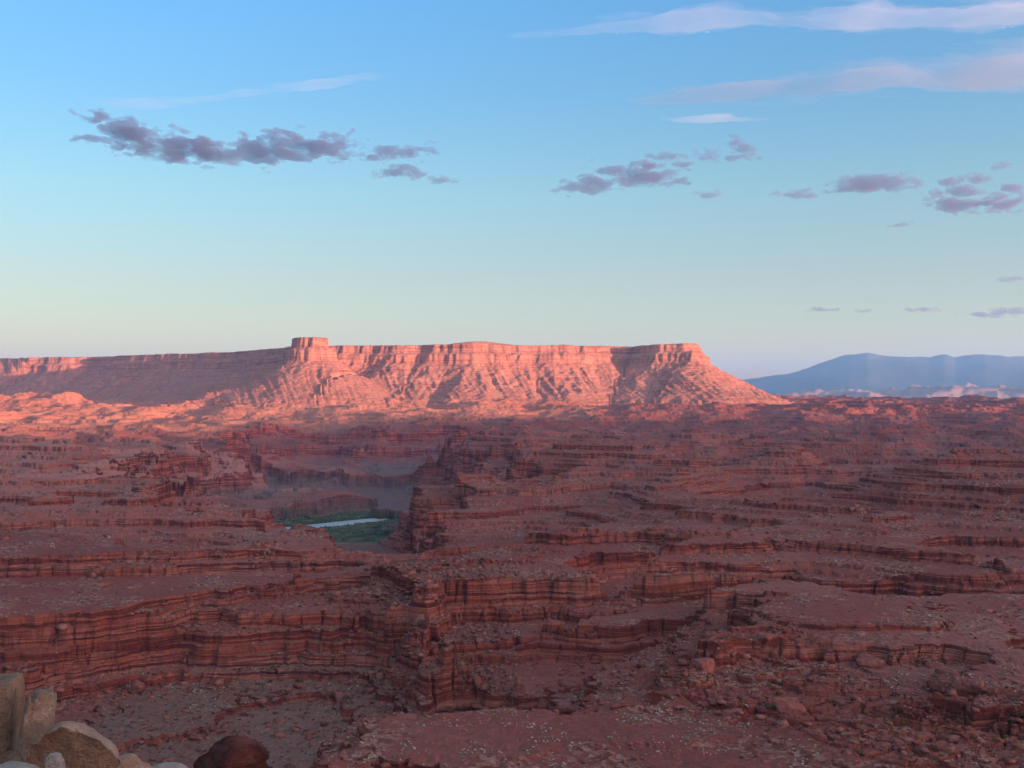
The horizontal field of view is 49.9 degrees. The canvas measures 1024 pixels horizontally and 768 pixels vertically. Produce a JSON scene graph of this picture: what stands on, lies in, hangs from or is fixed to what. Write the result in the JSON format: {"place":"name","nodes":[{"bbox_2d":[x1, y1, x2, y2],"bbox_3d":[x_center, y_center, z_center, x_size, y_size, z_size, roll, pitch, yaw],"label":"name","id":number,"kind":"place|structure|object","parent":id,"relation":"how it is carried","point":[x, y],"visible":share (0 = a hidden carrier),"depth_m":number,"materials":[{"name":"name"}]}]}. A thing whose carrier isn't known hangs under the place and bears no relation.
{"place":"outdoors","nodes":[
{"label":"outdoors","id":0,"kind":"place"},
{"bbox_2d":[285,518,387,528],"bbox_3d":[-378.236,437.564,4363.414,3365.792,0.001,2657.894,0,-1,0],"label":"river","id":1,"kind":"structure","parent":0,"point":[341,523],"depth_m":3375.39,"materials":[{"name":"blue liquid"}]},
{"bbox_2d":[0,391,1023,767],"bbox_3d":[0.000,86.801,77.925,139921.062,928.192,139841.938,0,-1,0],"label":"ground","id":2,"kind":"structure","parent":0,"point":[258,473],"depth_m":1244.38,"materials":[{"name":"red stone"}]},
{"bbox_2d":[0,671,24,754],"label":"boulder","id":3,"kind":"object","parent":2,"relation":"on","point":[12,695],"visible":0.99,"depth_m":11.37,"materials":[{"name":"stone"}]},
{"bbox_2d":[0,761,39,767],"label":"boulder","id":4,"kind":"object","parent":2,"relation":"on","point":[12,764],"visible":1,"depth_m":9.56,"materials":[{"name":"stone"}]},
{"bbox_2d":[15,685,56,755],"bbox_3d":[-4.936,4.132,11.153,0.323,2.080,0.434,11,-3,-28],"label":"boulder","id":5,"kind":"object","parent":2,"relation":"on","point":[38,719],"visible":0.77,"depth_m":11.07,"materials":[{"name":"stone"}]},
{"bbox_2d":[45,752,65,767],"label":"boulder","id":6,"kind":"object","parent":2,"relation":"on","point":[54,760],"visible":1,"depth_m":9.91,"materials":[{"name":"stone"}]},
{"bbox_2d":[119,753,153,767],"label":"boulder","id":7,"kind":"object","parent":2,"relation":"on","point":[129,760],"visible":0.69,"depth_m":11.49,"materials":[{"name":"stone"}]},
{"bbox_2d":[130,680,144,693],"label":"boulder","id":8,"kind":"object","parent":2,"relation":"on","point":[138,686],"visible":1,"depth_m":959.37,"materials":[{"name":"brown stone"}]},
{"bbox_2d":[193,735,269,767],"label":"boulder","id":9,"kind":"object","parent":2,"relation":"on","point":[233,751],"visible":1,"depth_m":29.59,"materials":[{"name":"brown stone"}]},
{"bbox_2d":[274,510,398,542],"bbox_3d":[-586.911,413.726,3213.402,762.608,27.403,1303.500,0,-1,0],"label":"riverbank thicket","id":10,"kind":"object","parent":2,"relation":"on","point":[341,533],"visible":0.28,"depth_m":3169.89,"materials":[{"name":"green plant"}]},
{"bbox_2d":[0,341,797,409],"bbox_3d":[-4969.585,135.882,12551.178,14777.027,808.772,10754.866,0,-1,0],"label":"mesa","id":11,"kind":"structure","parent":2,"relation":"on","point":[434,375],"depth_m":8140.67,"materials":[{"name":"stone"}]},
{"bbox_2d":[282,337,338,361],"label":"butte","id":12,"kind":"object","parent":11,"relation":"on","point":[314,348],"visible":0.94,"depth_m":7971.37,"materials":[{"name":"stone"}]},
{"bbox_2d":[474,676,481,689],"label":"boulder","id":13,"kind":"object","parent":2,"relation":"on","point":[477,683],"visible":1,"depth_m":884.63,"materials":[{"name":"red stone"}]},
{"bbox_2d":[0,452,1023,767],"bbox_3d":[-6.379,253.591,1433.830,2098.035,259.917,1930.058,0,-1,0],"label":"fallen rocks","id":14,"kind":"object","parent":2,"relation":"on","point":[760,710],"visible":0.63,"depth_m":923.08,"materials":[{"name":"red stone"}]},
{"bbox_2d":[0,465,1023,767],"bbox_3d":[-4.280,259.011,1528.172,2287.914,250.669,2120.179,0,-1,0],"label":"desert shrubs","id":15,"kind":"object","parent":2,"relation":"on","point":[612,671],"visible":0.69,"depth_m":784.19,"materials":[{"name":"green plant"}]},
{"bbox_2d":[6,555,1023,767],"bbox_3d":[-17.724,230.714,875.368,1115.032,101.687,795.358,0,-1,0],"label":"green shrubs","id":16,"kind":"object","parent":2,"relation":"on","point":[685,691],"visible":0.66,"depth_m":856.22,"materials":[{"name":"green plant"}]},
{"bbox_2d":[512,677,523,692],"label":"boulder","id":17,"kind":"object","parent":2,"relation":"on","point":[518,686],"visible":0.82,"depth_m":882.80,"materials":[{"name":"brown stone"}]},
{"bbox_2d":[556,701,575,713],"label":"boulder","id":18,"kind":"object","parent":2,"relation":"on","point":[566,707],"visible":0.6,"depth_m":757.14,"materials":[{"name":"brown stone"}]},
{"bbox_2d":[691,657,714,673],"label":"boulder","id":19,"kind":"object","parent":2,"relation":"on","point":[706,665],"visible":0.93,"depth_m":768.98,"materials":[{"name":"red stone"}]},
{"bbox_2d":[757,632,776,642],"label":"boulder","id":20,"kind":"object","parent":2,"relation":"on","point":[765,637],"visible":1,"depth_m":814.32,"materials":[{"name":"red stone"}]},
{"bbox_2d":[771,696,807,713],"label":"boulder","id":21,"kind":"object","parent":2,"relation":"on","point":[788,704],"visible":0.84,"depth_m":678.22,"materials":[{"name":"brown stone"}]},
{"bbox_2d":[856,653,883,667],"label":"boulder","id":22,"kind":"object","parent":2,"relation":"on","point":[866,660],"visible":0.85,"depth_m":779.26,"materials":[{"name":"red stone"}]},
{"bbox_2d":[769,382,1023,398],"bbox_3d":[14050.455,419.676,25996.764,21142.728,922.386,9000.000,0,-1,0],"label":"tableland","id":23,"kind":"structure","parent":2,"relation":"on","point":[999,391],"depth_m":25319.72,"materials":[{"name":"stone"}]},
{"bbox_2d":[0,0,1023,379],"label":"sky","id":24,"kind":"structure","parent":0,"point":[770,187],"materials":[{"name":"blue"}]},
{"bbox_2d":[743,353,1023,393],"bbox_3d":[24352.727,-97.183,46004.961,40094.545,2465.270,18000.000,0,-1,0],"label":"mountains","id":25,"kind":"structure","parent":0,"point":[867,371],"depth_m":41977.49,"materials":[{"name":"blue stone"}]},
{"bbox_3d":[-4.712,5.001,10.848,2.599,0.851,1.348,3,-1,0],"label":"boulder","id":26,"kind":"object","parent":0,"visible":0},
{"bbox_2d":[0,749,24,763],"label":"boulder","id":27,"kind":"object","parent":26,"relation":"on","point":[11,755],"visible":0.49,"depth_m":10.94,"materials":[{"name":"stone"}]},
{"bbox_2d":[24,721,120,767],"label":"boulder","id":28,"kind":"object","parent":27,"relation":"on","point":[78,744],"visible":0.95,"depth_m":10.66,"materials":[{"name":"brown stone"}]},
{"bbox_2d":[152,762,187,767],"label":"boulder","id":29,"kind":"object","parent":26,"relation":"on","point":[170,765],"visible":0.98,"depth_m":11.71,"materials":[{"name":"stone"}]}
]}

